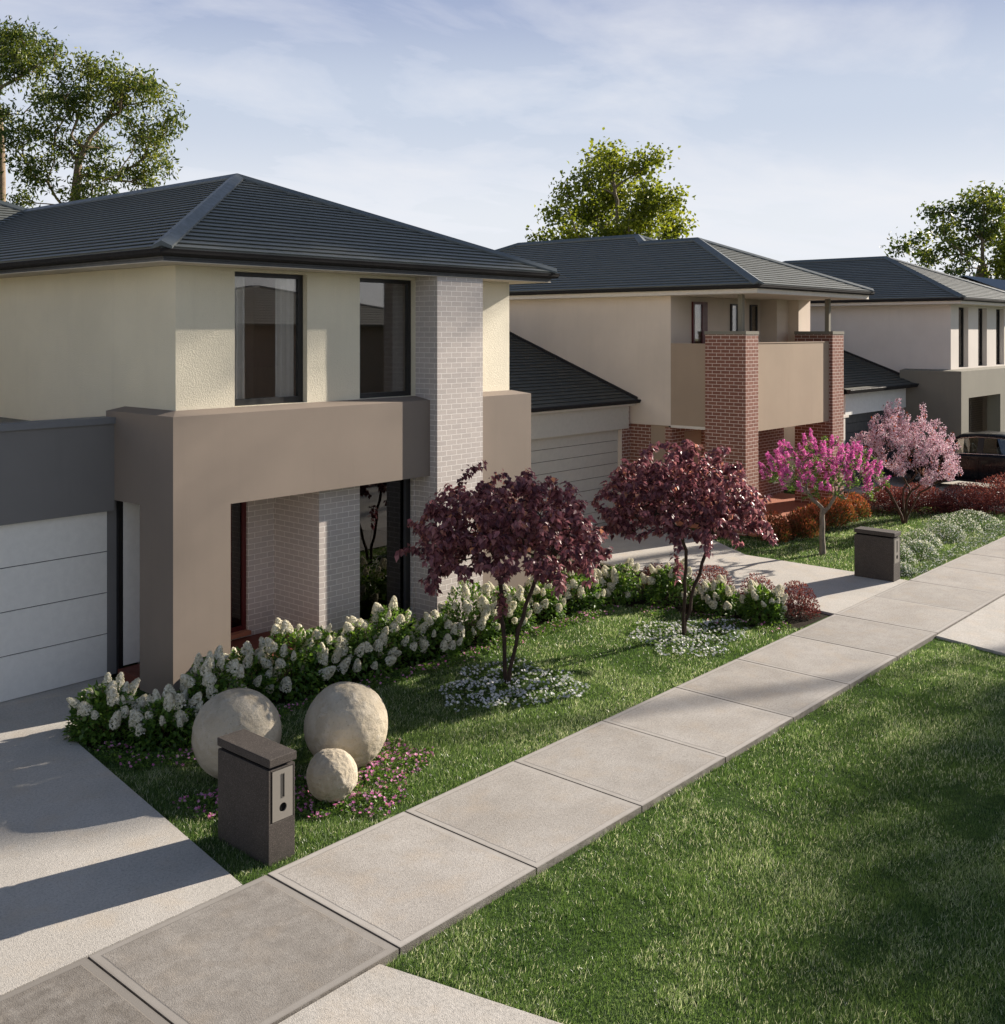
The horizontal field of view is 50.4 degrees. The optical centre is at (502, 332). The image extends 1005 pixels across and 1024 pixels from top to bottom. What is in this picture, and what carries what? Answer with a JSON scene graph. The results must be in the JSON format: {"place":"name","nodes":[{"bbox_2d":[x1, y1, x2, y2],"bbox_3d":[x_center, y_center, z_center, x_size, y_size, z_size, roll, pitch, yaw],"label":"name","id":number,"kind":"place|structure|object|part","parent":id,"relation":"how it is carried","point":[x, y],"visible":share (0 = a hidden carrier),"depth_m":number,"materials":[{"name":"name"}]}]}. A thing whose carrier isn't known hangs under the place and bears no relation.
{"place":"outdoors","nodes":[
{"label":"outdoors","id":0,"kind":"place"},
{"bbox_2d":[0,676,241,995],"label":"driveway","id":1,"kind":"structure","parent":0,"point":[96,855],"depth_m":9.99,"materials":[{"name":"concrete"}]},
{"bbox_2d":[278,964,561,1023],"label":"driveway apron","id":2,"kind":"object","parent":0,"point":[380,994],"visible":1,"depth_m":7.80,"materials":[{"name":"concrete"}]},
{"bbox_2d":[69,564,830,884],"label":"front lawn","id":3,"kind":"structure","parent":0,"point":[139,693],"depth_m":13.77,"materials":[{"name":"green plant"}]},
{"bbox_2d":[191,688,281,778],"bbox_3d":[-2.948,4.459,11.853,0.976,0.975,0.974,21,18,-2],"label":"stone sphere","id":4,"kind":"object","parent":3,"relation":"on","point":[228,711],"visible":0.64,"depth_m":11.57,"materials":[{"name":"beige stone"}]},
{"bbox_2d":[217,729,295,866],"bbox_3d":[-2.360,4.447,10.242,0.845,1.005,0.310,0,0,42],"label":"letterbox","id":5,"kind":"object","parent":3,"relation":"on","point":[256,796],"visible":1,"depth_m":10.05,"materials":[{"name":"concrete"}]},
{"bbox_2d":[171,736,437,819],"bbox_3d":[-1.839,4.894,11.601,1.941,0.148,2.944,0,0,42],"label":"pink ground cover","id":6,"kind":"object","parent":3,"relation":"on","point":[384,755],"visible":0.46,"depth_m":11.44,"materials":[{"name":"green plant"}]},
{"bbox_2d":[306,748,357,802],"bbox_3d":[-1.799,4.673,11.277,0.540,0.544,0.544,-18,18,-14],"label":"stone sphere","id":7,"kind":"object","parent":3,"relation":"on","point":[331,774],"visible":1,"depth_m":11.09,"materials":[{"name":"beige stone"}]},
{"bbox_2d":[304,681,387,767],"bbox_3d":[-1.773,4.471,12.150,0.951,0.960,0.954,-2,16,44],"label":"stone sphere","id":8,"kind":"object","parent":3,"relation":"on","point":[351,718],"visible":0.84,"depth_m":11.83,"materials":[{"name":"beige stone"}]},
{"bbox_2d":[74,565,828,751],"bbox_3d":[0.020,4.934,16.372,5.500,0.001,12.080,0,0,42],"label":"garden bed","id":9,"kind":"object","parent":3,"relation":"on","point":[796,622],"visible":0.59,"depth_m":18.04,"materials":[{"name":"soil"}]},
{"bbox_2d":[62,672,146,746],"bbox_3d":[-4.873,4.602,13.114,1.029,0.773,0.953,0,0,-27],"label":"hydrangea bush","id":10,"kind":"object","parent":9,"relation":"on","point":[116,697],"visible":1,"depth_m":12.89,"materials":[{"name":"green plant"}]},
{"bbox_2d":[123,684,202,753],"bbox_3d":[-4.060,4.645,12.894,0.980,0.711,0.959,0,0,-11],"label":"hydrangea bush","id":11,"kind":"object","parent":9,"relation":"on","point":[147,721],"visible":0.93,"depth_m":12.71,"materials":[{"name":"green plant"}]},
{"bbox_2d":[176,645,246,730],"bbox_3d":[-3.658,4.482,13.462,1.028,1.012,0.914,0,0,4],"label":"hydrangea bush","id":12,"kind":"object","parent":9,"relation":"on","point":[212,681],"visible":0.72,"depth_m":13.36,"materials":[{"name":"white plant"}]},
{"bbox_2d":[200,641,279,704],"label":"hydrangea bush","id":13,"kind":"object","parent":9,"relation":"on","point":[245,655],"visible":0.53,"depth_m":14.26,"materials":[{"name":"white plant"}]},
{"bbox_2d":[248,618,335,702],"bbox_3d":[-2.949,4.469,14.671,1.175,1.066,1.105,0,0,35],"label":"hydrangea bush","id":14,"kind":"object","parent":9,"relation":"on","point":[283,658],"visible":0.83,"depth_m":14.49,"materials":[{"name":"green plant"}]},
{"bbox_2d":[285,623,352,688],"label":"hydrangea bush","id":15,"kind":"object","parent":9,"relation":"on","point":[327,634],"visible":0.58,"depth_m":14.99,"materials":[{"name":"white plant"}]},
{"bbox_2d":[324,616,397,681],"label":"hydrangea bush","id":16,"kind":"object","parent":9,"relation":"on","point":[357,644],"visible":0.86,"depth_m":15.32,"materials":[{"name":"white plant"}]},
{"bbox_2d":[354,596,427,668],"bbox_3d":[-1.653,4.481,16.038,1.104,1.037,0.989,0,0,-28],"label":"hydrangea bush","id":17,"kind":"object","parent":9,"relation":"on","point":[388,625],"visible":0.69,"depth_m":15.91,"materials":[{"name":"white plant"}]},
{"bbox_2d":[404,609,466,661],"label":"hydrangea bush","id":18,"kind":"object","parent":9,"relation":"on","point":[437,621],"visible":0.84,"depth_m":16.24,"materials":[{"name":"white plant"}]},
{"bbox_2d":[89,603,791,770],"bbox_3d":[-0.473,4.895,15.938,11.044,0.159,2.923,0,0,-34],"label":"ground cover","id":19,"kind":"object","parent":9,"relation":"on","point":[539,628],"visible":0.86,"depth_m":15.76,"materials":[{"name":"green plant"}]},
{"bbox_2d":[436,579,501,646],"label":"hydrangea bush","id":20,"kind":"object","parent":9,"relation":"on","point":[486,612],"visible":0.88,"depth_m":16.93,"materials":[{"name":"white plant"}]},
{"bbox_2d":[477,581,536,634],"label":"hydrangea bush","id":21,"kind":"object","parent":9,"relation":"on","point":[513,596],"visible":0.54,"depth_m":17.58,"materials":[{"name":"white plant"}]},
{"bbox_2d":[512,576,566,623],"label":"hydrangea bush","id":22,"kind":"object","parent":9,"relation":"on","point":[543,593],"visible":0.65,"depth_m":18.25,"materials":[{"name":"white plant"}]},
{"bbox_2d":[551,560,605,614],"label":"hydrangea bush","id":23,"kind":"object","parent":9,"relation":"on","point":[574,583],"visible":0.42,"depth_m":18.89,"materials":[{"name":"white plant"}]},
{"bbox_2d":[591,558,642,604],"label":"hydrangea bush","id":24,"kind":"object","parent":9,"relation":"on","point":[608,578],"visible":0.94,"depth_m":19.57,"materials":[{"name":"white plant"}]},
{"bbox_2d":[636,563,676,592],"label":"burgundy shrub","id":25,"kind":"object","parent":9,"relation":"on","point":[647,571],"visible":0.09,"depth_m":20.56,"materials":[{"name":"red plant"}]},
{"bbox_2d":[640,558,698,607],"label":"hydrangea bush","id":26,"kind":"object","parent":9,"relation":"on","point":[658,584],"visible":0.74,"depth_m":19.47,"materials":[{"name":"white plant"}]},
{"bbox_2d":[688,565,737,593],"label":"burgundy shrub","id":27,"kind":"object","parent":9,"relation":"on","point":[712,573],"visible":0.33,"depth_m":19.77,"materials":[{"name":"red plant"}]},
{"bbox_2d":[691,574,743,616],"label":"hydrangea bush","id":28,"kind":"object","parent":9,"relation":"on","point":[707,595],"visible":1,"depth_m":18.81,"materials":[{"name":"white plant"}]},
{"bbox_2d":[737,572,775,594],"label":"burgundy shrub","id":29,"kind":"object","parent":9,"relation":"on","point":[758,581],"visible":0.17,"depth_m":19.23,"materials":[{"name":"red plant"}]},
{"bbox_2d":[736,580,787,624],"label":"hydrangea bush","id":30,"kind":"object","parent":9,"relation":"on","point":[771,604],"visible":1,"depth_m":18.21,"materials":[{"name":"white plant"}]},
{"bbox_2d":[783,580,820,618],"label":"burgundy shrub","id":31,"kind":"object","parent":9,"relation":"on","point":[799,600],"visible":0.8,"depth_m":18.57,"materials":[{"name":"red plant"}]},
{"bbox_2d":[394,460,612,684],"bbox_3d":[0.108,3.358,14.940,3.108,3.213,3.120,0,0,42],"label":"purple leaf tree","id":32,"kind":"object","parent":3,"relation":"on","point":[502,532],"visible":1,"depth_m":14.33,"materials":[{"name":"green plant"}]},
{"bbox_2d":[436,657,593,711],"bbox_3d":[0.006,4.891,14.914,2.216,0.129,1.932,0,0,-28],"label":"white ground cover","id":33,"kind":"object","parent":3,"relation":"on","point":[540,671],"visible":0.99,"depth_m":14.76,"materials":[{"name":"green plant"}]},
{"bbox_2d":[591,439,777,635],"bbox_3d":[2.977,3.340,17.346,2.995,3.247,3.066,0,0,42],"label":"purple leaf tree","id":34,"kind":"object","parent":3,"relation":"on","point":[720,512],"visible":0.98,"depth_m":16.77,"materials":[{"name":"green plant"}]},
{"bbox_2d":[627,618,749,656],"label":"white ground cover","id":35,"kind":"object","parent":3,"relation":"on","point":[696,623],"visible":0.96,"depth_m":17.19,"materials":[{"name":"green plant"}]},
{"bbox_2d":[111,485,860,677],"bbox_3d":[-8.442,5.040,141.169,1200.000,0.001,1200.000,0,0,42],"label":"ground","id":36,"kind":"structure","parent":0,"point":[785,491],"depth_m":23.69,"materials":[{"name":"brown soil"}]},
{"bbox_2d":[0,15,70,201],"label":"gum tree","id":37,"kind":"object","parent":36,"relation":"on","point":[13,39],"visible":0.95,"depth_m":46.59,"materials":[{"name":"green plant"}]},
{"bbox_2d":[0,47,190,208],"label":"gum tree","id":38,"kind":"object","parent":36,"relation":"on","point":[117,89],"visible":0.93,"depth_m":45.35,"materials":[{"name":"green plant"}]},
{"bbox_2d":[0,173,559,701],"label":"house","id":39,"kind":"structure","parent":36,"relation":"on","point":[236,409],"depth_m":16.33,"materials":[{"name":"beige paint"}]},
{"bbox_2d":[0,511,106,701],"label":"garage door","id":40,"kind":"structure","parent":39,"relation":"in","point":[53,572],"depth_m":14.64,"materials":[{"name":"white metal"}]},
{"bbox_2d":[231,502,250,639],"bbox_3d":[-4.147,3.598,16.746,0.190,2.325,0.370,0,0,42],"label":"window","id":41,"kind":"structure","parent":39,"relation":"in","point":[238,510],"depth_m":16.81,"materials":[{"name":"black glass"}]},
{"bbox_2d":[235,272,302,405],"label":"window","id":42,"kind":"structure","parent":39,"relation":"in","point":[268,307],"depth_m":16.35,"materials":[{"name":"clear glass"}]},
{"bbox_2d":[360,278,410,397],"bbox_3d":[-1.978,0.098,17.638,0.070,1.935,1.213,0,0,42],"label":"window","id":43,"kind":"structure","parent":39,"relation":"in","point":[385,305],"depth_m":17.67,"materials":[{"name":"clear glass"}]},
{"bbox_2d":[360,478,415,623],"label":"window","id":44,"kind":"structure","parent":39,"relation":"in","point":[385,506],"depth_m":17.62,"materials":[{"name":"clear glass"}]},
{"bbox_2d":[525,127,699,241],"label":"round tree","id":45,"kind":"object","parent":36,"relation":"on","point":[593,210],"visible":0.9,"depth_m":48.75,"materials":[{"name":"green plant"}]},
{"bbox_2d":[496,234,874,536],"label":"house","id":46,"kind":"structure","parent":36,"relation":"on","point":[628,347],"depth_m":28.00,"materials":[{"name":"beige paint"}]},
{"bbox_2d":[531,430,617,526],"bbox_3d":[1.600,3.713,26.412,0.062,2.355,4.200,0,0,42],"label":"garage door","id":47,"kind":"structure","parent":46,"relation":"in","point":[586,460],"depth_m":26.80,"materials":[{"name":"beige metal"}]},
{"bbox_2d":[651,425,668,502],"bbox_3d":[4.085,3.628,27.651,0.549,2.445,0.050,0,0,42],"label":"side door","id":48,"kind":"structure","parent":46,"relation":"in","point":[657,431],"depth_m":27.66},
{"bbox_2d":[684,430,700,482],"bbox_3d":[4.985,3.703,28.229,0.050,2.195,0.940,0,0,42],"label":"front door","id":49,"kind":"structure","parent":46,"relation":"in","point":[695,436],"depth_m":28.34,"materials":[{"name":"brown wood"}]},
{"bbox_2d":[692,302,707,343],"bbox_3d":[5.229,0.770,28.327,0.055,3.140,0.720,0,0,42],"label":"window","id":50,"kind":"structure","parent":46,"relation":"in","point":[699,309],"depth_m":28.32,"materials":[{"name":"black glass"}]},
{"bbox_2d":[730,304,737,330],"bbox_3d":[6.443,0.610,29.696,0.055,2.780,0.380,0,0,42],"label":"window","id":51,"kind":"structure","parent":46,"relation":"in","point":[733,307],"depth_m":29.67,"materials":[{"name":"black glass"}]},
{"bbox_2d":[750,305,757,330],"bbox_3d":[7.173,0.610,30.519,0.055,2.780,0.380,0,0,42],"label":"window","id":52,"kind":"structure","parent":46,"relation":"in","point":[753,308],"depth_m":30.51,"materials":[{"name":"black glass"}]},
{"bbox_2d":[783,256,1004,490],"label":"house","id":53,"kind":"structure","parent":36,"relation":"on","point":[915,336],"depth_m":37.09,"materials":[{"name":"painted render"},{"name":"slate roof tile"},{"name":"glass"}]},
{"bbox_2d":[845,408,898,488],"bbox_3d":[12.024,3.732,34.817,0.062,2.315,4.530,0,0,42],"label":"garage door","id":54,"kind":"structure","parent":53,"relation":"in","point":[855,423],"depth_m":34.38,"materials":[{"name":"grey metal"}]},
{"bbox_2d":[959,308,963,366],"bbox_3d":[15.799,0.180,37.089,0.070,2.070,0.970,0,0,42],"label":"window","id":55,"kind":"structure","parent":53,"relation":"in","point":[961,310],"depth_m":37.38,"materials":[{"name":"glass"}]},
{"bbox_2d":[978,309,981,365],"bbox_3d":[17.137,0.180,38.597,0.070,2.070,0.940,0,0,42],"label":"window","id":56,"kind":"structure","parent":53,"relation":"in","point":[979,310],"depth_m":38.81,"materials":[{"name":"glass"}]},
{"bbox_2d":[996,309,999,364],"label":"window","id":57,"kind":"structure","parent":53,"relation":"in","point":[997,311],"depth_m":40.35,"materials":[{"name":"glass"}]},
{"bbox_2d":[879,180,1004,277],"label":"gum tree","id":58,"kind":"object","parent":36,"relation":"on","point":[994,207],"visible":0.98,"depth_m":78.06,"materials":[{"name":"green plant"}]},
{"bbox_2d":[959,275,1004,290],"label":"house","id":59,"kind":"structure","parent":36,"relation":"on","point":[996,283],"depth_m":65.78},
{"bbox_2d":[977,225,1004,279],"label":"round tree","id":60,"kind":"object","parent":36,"relation":"on","point":[998,265],"visible":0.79,"depth_m":74.75,"materials":[{"name":"green plant"}]},
{"bbox_2d":[0,536,1004,1023],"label":"footpath","id":61,"kind":"structure","parent":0,"point":[284,942],"depth_m":10.20,"materials":[{"name":"concrete"}]},
{"bbox_2d":[0,0,1004,278],"label":"sky","id":62,"kind":"structure","parent":0,"point":[803,129],"materials":[{"name":"blue"}]},
{"bbox_2d":[385,638,1004,1023],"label":"verge","id":63,"kind":"structure","parent":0,"point":[656,935],"depth_m":9.21,"materials":[{"name":"green plant"}]},
{"bbox_2d":[531,519,907,615],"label":"driveway","id":64,"kind":"structure","parent":0,"point":[835,591],"depth_m":22.16,"materials":[{"name":"concrete"}]},
{"bbox_2d":[681,492,1004,579],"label":"front lawn","id":65,"kind":"structure","parent":0,"point":[801,546],"depth_m":24.63,"materials":[{"name":"green plant"}]},
{"bbox_2d":[758,428,890,554],"bbox_3d":[7.010,3.562,23.769,2.894,2.843,2.964,0,0,42],"label":"pink flowering tree","id":66,"kind":"object","parent":65,"relation":"on","point":[834,467],"visible":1,"depth_m":23.52,"materials":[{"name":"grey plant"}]},
{"bbox_2d":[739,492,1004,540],"bbox_3d":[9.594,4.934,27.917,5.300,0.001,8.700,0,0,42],"label":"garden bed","id":67,"kind":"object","parent":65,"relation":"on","point":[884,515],"visible":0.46,"depth_m":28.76,"materials":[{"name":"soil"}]},
{"bbox_2d":[756,509,793,543],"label":"orange shrub","id":68,"kind":"object","parent":67,"relation":"on","point":[780,528],"visible":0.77,"depth_m":25.20,"materials":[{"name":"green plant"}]},
{"bbox_2d":[778,508,818,537],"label":"orange shrub","id":69,"kind":"object","parent":67,"relation":"on","point":[809,523],"visible":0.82,"depth_m":25.64,"materials":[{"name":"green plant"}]},
{"bbox_2d":[790,504,830,531],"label":"orange shrub","id":70,"kind":"object","parent":67,"relation":"on","point":[813,511],"visible":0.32,"depth_m":26.41,"materials":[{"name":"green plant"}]},
{"bbox_2d":[807,497,848,527],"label":"orange shrub","id":71,"kind":"object","parent":67,"relation":"on","point":[830,513],"visible":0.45,"depth_m":27.07,"materials":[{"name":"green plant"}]},
{"bbox_2d":[818,495,858,523],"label":"orange shrub","id":72,"kind":"object","parent":67,"relation":"on","point":[849,514],"visible":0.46,"depth_m":27.72,"materials":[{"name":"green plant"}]},
{"bbox_2d":[834,491,872,518],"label":"orange shrub","id":73,"kind":"object","parent":67,"relation":"on","point":[860,505],"visible":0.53,"depth_m":28.42,"materials":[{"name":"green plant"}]},
{"bbox_2d":[853,485,919,513],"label":"burgundy shrub","id":74,"kind":"object","parent":67,"relation":"on","point":[878,496],"visible":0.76,"depth_m":29.43,"materials":[{"name":"red plant"}]},
{"bbox_2d":[893,482,958,513],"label":"burgundy shrub","id":75,"kind":"object","parent":67,"relation":"on","point":[927,500],"visible":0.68,"depth_m":29.38,"materials":[{"name":"red plant"}]},
{"bbox_2d":[933,482,1004,515],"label":"burgundy shrub","id":76,"kind":"object","parent":67,"relation":"on","point":[959,495],"visible":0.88,"depth_m":29.15,"materials":[{"name":"red plant"}]},
{"bbox_2d":[959,472,1004,513],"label":"burgundy shrub","id":77,"kind":"object","parent":67,"relation":"on","point":[998,493],"visible":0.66,"depth_m":29.47,"materials":[{"name":"red plant"}]},
{"bbox_2d":[983,477,1004,507],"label":"burgundy shrub","id":78,"kind":"object","parent":67,"relation":"on","point":[997,489],"visible":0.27,"depth_m":30.31,"materials":[{"name":"red plant"}]},
{"bbox_2d":[854,526,900,581],"bbox_3d":[7.488,4.447,21.343,0.825,1.005,0.340,0,0,42],"label":"letterbox","id":79,"kind":"object","parent":65,"relation":"on","point":[876,553],"visible":0.94,"depth_m":21.19,"materials":[{"name":"concrete"}]},
{"bbox_2d":[848,398,963,523],"bbox_3d":[10.398,3.328,27.614,2.776,3.279,2.712,0,0,42],"label":"cherry tree","id":80,"kind":"object","parent":65,"relation":"on","point":[935,446],"visible":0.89,"depth_m":27.29,"materials":[{"name":"pink plant"}]},
{"bbox_2d":[900,543,917,565],"bbox_3d":[8.448,4.734,22.811,0.880,0.459,0.973,0,0,42],"label":"white flowering mound","id":81,"kind":"object","parent":65,"relation":"on","point":[904,554],"visible":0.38,"depth_m":22.70,"materials":[{"name":"white plant"}]},
{"bbox_2d":[900,561,917,576],"bbox_3d":[8.133,4.824,21.876,0.736,0.280,0.738,0,0,42],"label":"white flowering mound","id":82,"kind":"object","parent":65,"relation":"on","point":[908,567],"visible":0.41,"depth_m":21.73,"materials":[{"name":"white plant"}]},
{"bbox_2d":[901,539,938,559],"bbox_3d":[9.195,4.761,23.562,0.880,0.405,1.138,0,0,42],"label":"white flowering mound","id":83,"kind":"object","parent":65,"relation":"on","point":[926,550],"visible":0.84,"depth_m":23.42,"materials":[{"name":"plant"}]},
{"bbox_2d":[900,528,944,549],"bbox_3d":[9.573,4.733,24.536,1.027,0.462,1.086,0,0,42],"label":"white flowering mound","id":84,"kind":"object","parent":65,"relation":"on","point":[923,537],"visible":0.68,"depth_m":24.49,"materials":[{"name":"plant"}]},
{"bbox_2d":[923,522,965,542],"bbox_3d":[10.519,4.740,25.415,0.968,0.447,1.089,0,0,42],"label":"white flowering mound","id":85,"kind":"object","parent":65,"relation":"on","point":[956,534],"visible":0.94,"depth_m":25.27,"materials":[{"name":"white plant"}]},
{"bbox_2d":[923,513,983,537],"bbox_3d":[11.082,4.719,26.296,1.441,0.491,1.527,0,0,42],"label":"white flowering mound","id":86,"kind":"object","parent":65,"relation":"on","point":[966,528],"visible":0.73,"depth_m":26.23,"materials":[{"name":"white plant"}]},
{"bbox_2d":[907,521,1004,577],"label":"white ground cover","id":87,"kind":"object","parent":65,"relation":"on","point":[971,543],"visible":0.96,"depth_m":24.41,"materials":[{"name":"plant"}]},
{"bbox_2d":[942,509,1003,529],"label":"white flowering mound","id":88,"kind":"object","parent":65,"relation":"on","point":[974,517],"visible":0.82,"depth_m":27.15,"materials":[{"name":"white plant"}]},
{"bbox_2d":[844,475,1004,511],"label":"driveway","id":89,"kind":"structure","parent":0,"point":[896,481],"depth_m":34.15,"materials":[{"name":"concrete"}]},
{"bbox_2d":[898,431,1004,486],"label":"parked car","id":90,"kind":"object","parent":89,"relation":"on","point":[981,454],"visible":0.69,"depth_m":32.93,"materials":[{"name":"paint"}]},
{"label":"windows","id":91,"kind":"part","parent":90,"relation":"part of","materials":[{"name":"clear glass"}]},
{"bbox_2d":[936,595,1004,655],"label":"driveway apron","id":92,"kind":"object","parent":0,"point":[982,629],"visible":0.75,"depth_m":17.62,"materials":[{"name":"concrete"}]}
]}

